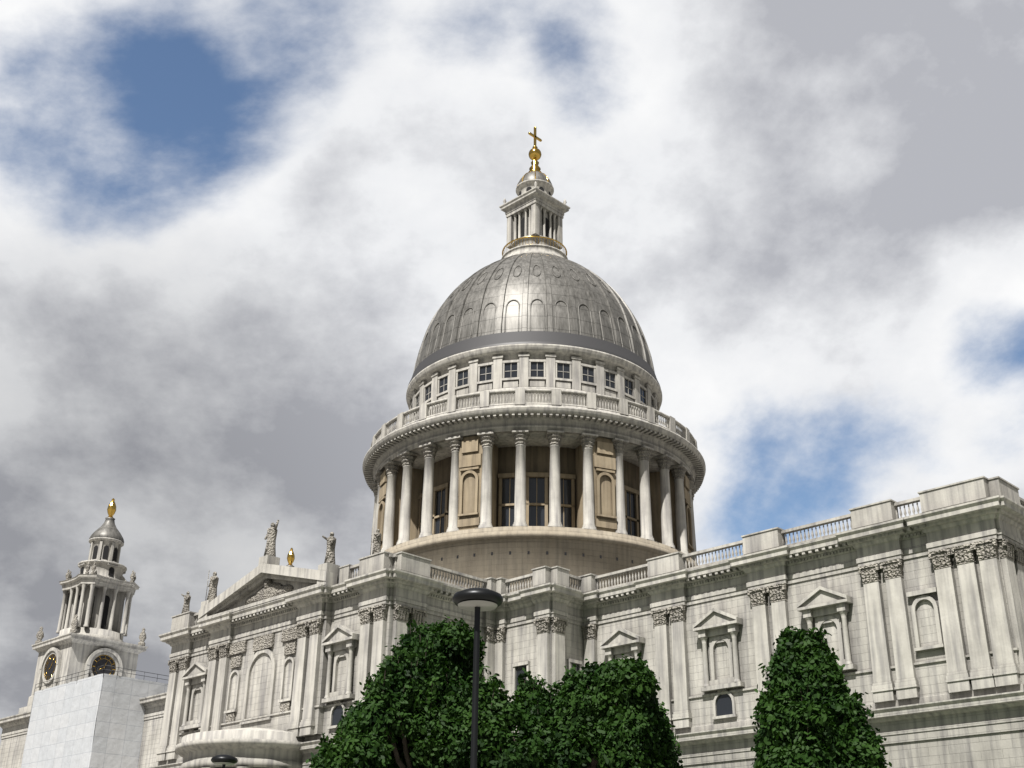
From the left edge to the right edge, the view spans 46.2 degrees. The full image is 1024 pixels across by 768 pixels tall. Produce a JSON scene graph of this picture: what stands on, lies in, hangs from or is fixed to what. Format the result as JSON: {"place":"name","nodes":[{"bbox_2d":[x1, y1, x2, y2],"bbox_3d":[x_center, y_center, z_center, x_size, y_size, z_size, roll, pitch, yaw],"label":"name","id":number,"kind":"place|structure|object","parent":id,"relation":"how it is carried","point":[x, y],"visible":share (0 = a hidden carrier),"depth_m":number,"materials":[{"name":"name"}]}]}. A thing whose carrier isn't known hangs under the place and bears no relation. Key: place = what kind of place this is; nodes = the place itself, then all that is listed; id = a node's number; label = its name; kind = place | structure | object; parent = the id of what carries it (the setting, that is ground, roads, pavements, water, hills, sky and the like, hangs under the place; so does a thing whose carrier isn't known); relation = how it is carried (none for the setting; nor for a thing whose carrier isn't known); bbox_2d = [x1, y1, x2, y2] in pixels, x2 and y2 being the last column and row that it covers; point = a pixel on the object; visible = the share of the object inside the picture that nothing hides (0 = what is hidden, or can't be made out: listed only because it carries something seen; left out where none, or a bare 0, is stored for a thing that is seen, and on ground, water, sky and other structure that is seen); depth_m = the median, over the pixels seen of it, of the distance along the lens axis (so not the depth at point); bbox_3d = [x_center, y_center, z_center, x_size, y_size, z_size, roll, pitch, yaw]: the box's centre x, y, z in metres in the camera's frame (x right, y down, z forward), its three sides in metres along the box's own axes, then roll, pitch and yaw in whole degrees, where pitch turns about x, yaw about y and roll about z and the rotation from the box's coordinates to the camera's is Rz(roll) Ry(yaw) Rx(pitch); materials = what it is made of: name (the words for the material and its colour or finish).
{"place":"outdoors","nodes":[
{"label":"outdoors","id":0,"kind":"place"},
{"bbox_2d":[287,548,294,564],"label":"golden finial","id":1,"kind":"object","parent":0,"point":[290,557],"visible":0.95,"depth_m":221.09,"materials":[{"name":"gold metal"}]},
{"bbox_2d":[306,697,419,767],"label":"tree","id":2,"kind":"object","parent":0,"point":[324,740],"depth_m":39.11,"materials":[{"name":"green plant"}]},
{"bbox_2d":[319,615,565,767],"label":"plane tree","id":3,"kind":"object","parent":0,"point":[455,656],"depth_m":37.50,"materials":[{"name":"green plant"}]},
{"bbox_2d":[0,0,1023,743],"label":"sky","id":4,"kind":"structure","parent":0,"point":[234,233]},
{"bbox_2d":[441,187,646,563],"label":"dark openings","id":5,"kind":"object","parent":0,"point":[523,222],"visible":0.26,"depth_m":168.03,"materials":[{"name":"black"}]},
{"bbox_2d":[156,476,1023,761],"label":"portland stone trim","id":6,"kind":"structure","parent":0,"point":[976,509],"depth_m":103.65,"materials":[{"name":"white stone"}]},
{"bbox_2d":[194,392,1023,624],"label":"portland stone balusters","id":7,"kind":"object","parent":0,"point":[393,427],"visible":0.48,"depth_m":114.27,"materials":[{"name":"white stone"}]},
{"bbox_2d":[542,652,682,767],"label":"lime tree","id":8,"kind":"object","parent":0,"point":[627,702],"depth_m":37.85,"materials":[{"name":"green plant"}]},
{"label":"stone paving","id":9,"kind":"object","parent":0,"visible":0},
{"bbox_2d":[18,537,147,713],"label":"clock tower","id":10,"kind":"structure","parent":9,"relation":"on","point":[83,647],"depth_m":186.68,"materials":[{"name":"white stone"}]},
{"bbox_2d":[44,498,115,679],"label":"gilded metal","id":11,"kind":"object","parent":10,"relation":"attached to","point":[111,509],"visible":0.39,"depth_m":196.78,"materials":[{"name":"gold metal"}]},
{"bbox_2d":[45,654,115,679],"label":"clock faces","id":12,"kind":"object","parent":10,"relation":"attached to","point":[102,661],"visible":0.41,"depth_m":182.85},
{"bbox_2d":[35,562,145,645],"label":"tower urns","id":13,"kind":"object","parent":10,"relation":"attached to","point":[75,625],"visible":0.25,"depth_m":188.20,"materials":[{"name":"grey stone"}]},
{"bbox_2d":[76,545,117,628],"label":"tower openings","id":14,"kind":"object","parent":10,"relation":"attached to","point":[107,598],"visible":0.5,"depth_m":189.45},
{"bbox_2d":[89,517,123,542],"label":"tower cupola","id":15,"kind":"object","parent":10,"relation":"attached to","point":[108,528],"depth_m":194.31,"materials":[{"name":"grey metal"}]},
{"bbox_2d":[21,673,167,767],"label":"scaffold sheeting","id":16,"kind":"object","parent":9,"relation":"on","point":[62,727],"visible":0.45,"depth_m":164.47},
{"bbox_2d":[34,665,165,692],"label":"dark scaffold rails","id":17,"kind":"object","parent":16,"relation":"on","point":[95,671],"visible":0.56,"depth_m":167.97,"materials":[{"name":"grey metal"}]},
{"bbox_2d":[211,754,237,767],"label":"street lamp","id":18,"kind":"object","parent":9,"relation":"on","point":[225,758],"visible":0.94,"depth_m":48.13,"materials":[{"name":"grey metal"}]},
{"bbox_2d":[214,762,233,765],"bbox_3d":[-11.622,15.337,48.429,0.840,0.042,0.840,-22,-33,40],"label":"lamp diffuser","id":19,"kind":"object","parent":18,"relation":"attached to","point":[225,763],"visible":1,"depth_m":48.21,"materials":[{"name":"grey glass"}]},
{"bbox_2d":[175,728,304,767],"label":"semicircular portico","id":20,"kind":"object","parent":9,"relation":"on","point":[260,747],"visible":0.98,"depth_m":107.67,"materials":[{"name":"white stone"}]},
{"bbox_2d":[452,588,502,767],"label":"street lamp","id":21,"kind":"object","parent":9,"relation":"on","point":[483,594],"visible":0.92,"depth_m":24.80,"materials":[{"name":"grey metal"}]},
{"bbox_2d":[458,600,496,611],"bbox_3d":[-0.723,4.674,25.224,0.840,0.042,0.840,-22,-33,40],"label":"lamp diffuser","id":22,"kind":"object","parent":21,"relation":"attached to","point":[470,605],"visible":0.96,"depth_m":25.10,"materials":[{"name":"grey glass"}]},
{"bbox_2d":[0,521,1023,767],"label":"portland stone walls","id":23,"kind":"structure","parent":9,"relation":"on","point":[936,725],"depth_m":100.64,"materials":[{"name":"white stone"}]},
{"bbox_2d":[181,520,381,613],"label":"statues","id":24,"kind":"object","parent":23,"relation":"attached to","point":[270,537],"visible":0.98,"depth_m":121.36,"materials":[{"name":"grey stone"}]},
{"bbox_2d":[191,362,732,733],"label":"windows","id":25,"kind":"structure","parent":23,"relation":"in","point":[724,704],"depth_m":137.45,"materials":[{"name":"black glass"}]},
{"bbox_2d":[385,526,697,591],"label":"drum base","id":26,"kind":"object","parent":23,"relation":"on","point":[520,542],"visible":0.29,"depth_m":129.84,"materials":[{"name":"beige stone"}]},
{"bbox_2d":[422,446,639,536],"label":"sooty drum wall","id":27,"kind":"structure","parent":26,"relation":"on","point":[537,458],"depth_m":138.97,"materials":[{"name":"brown stone"}]},
{"bbox_2d":[362,388,705,564],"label":"colonnade","id":28,"kind":"object","parent":26,"relation":"on","point":[537,422],"visible":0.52,"depth_m":137.04,"materials":[{"name":"beige stone"}]},
{"bbox_2d":[372,432,695,499],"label":"column capitals","id":29,"kind":"object","parent":28,"relation":"attached to","point":[553,438],"visible":0.41,"depth_m":138.54,"materials":[{"name":"beige stone"}]},
{"bbox_2d":[406,343,661,422],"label":"portland stone attic","id":30,"kind":"object","parent":28,"relation":"on","point":[524,356],"visible":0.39,"depth_m":144.27,"materials":[{"name":"beige stone"}]},
{"bbox_2d":[408,331,660,387],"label":"dome base band","id":31,"kind":"object","parent":30,"relation":"on","point":[535,337],"visible":0.43,"depth_m":145.51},
{"bbox_2d":[419,253,650,365],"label":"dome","id":32,"kind":"structure","parent":30,"relation":"on","point":[537,289],"depth_m":149.85,"materials":[{"name":"grey metal"}]},
{"bbox_2d":[413,252,654,372],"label":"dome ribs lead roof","id":33,"kind":"structure","parent":32,"relation":"attached to","point":[524,323],"depth_m":151.02,"materials":[{"name":"grey metal"}]},
{"bbox_2d":[499,179,569,258],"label":"lantern","id":34,"kind":"object","parent":32,"relation":"on","point":[535,206],"visible":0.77,"depth_m":168.37,"materials":[{"name":"beige stone"}]},
{"bbox_2d":[518,171,551,184],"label":"lantern cupola","id":35,"kind":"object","parent":34,"relation":"on","point":[531,175],"depth_m":171.10,"materials":[{"name":"grey metal"}]},
{"bbox_2d":[502,127,566,255],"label":"gilded lantern metal","id":36,"kind":"object","parent":32,"relation":"on","point":[534,153],"visible":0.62,"depth_m":173.81,"materials":[{"name":"gold metal"}]},
{"bbox_2d":[377,435,693,557],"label":"tan stone piers","id":37,"kind":"structure","parent":26,"relation":"on","point":[470,477],"depth_m":136.72,"materials":[{"name":"beige stone"}]},
{"bbox_2d":[380,439,689,490],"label":"tan stone carving","id":38,"kind":"object","parent":37,"relation":"attached to","point":[472,446],"visible":0.5,"depth_m":136.01},
{"bbox_2d":[168,538,1023,730],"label":"stone carvings","id":39,"kind":"object","parent":23,"relation":"attached to","point":[966,553],"visible":0.95,"depth_m":107.72,"materials":[{"name":"grey stone"}]},
{"label":"churchyard lawn","id":40,"kind":"structure","parent":0,"visible":0},
{"bbox_2d":[750,626,891,767],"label":"pear tree","id":41,"kind":"object","parent":40,"relation":"on","point":[815,700],"depth_m":35.34,"materials":[{"name":"green plant"}]}
]}

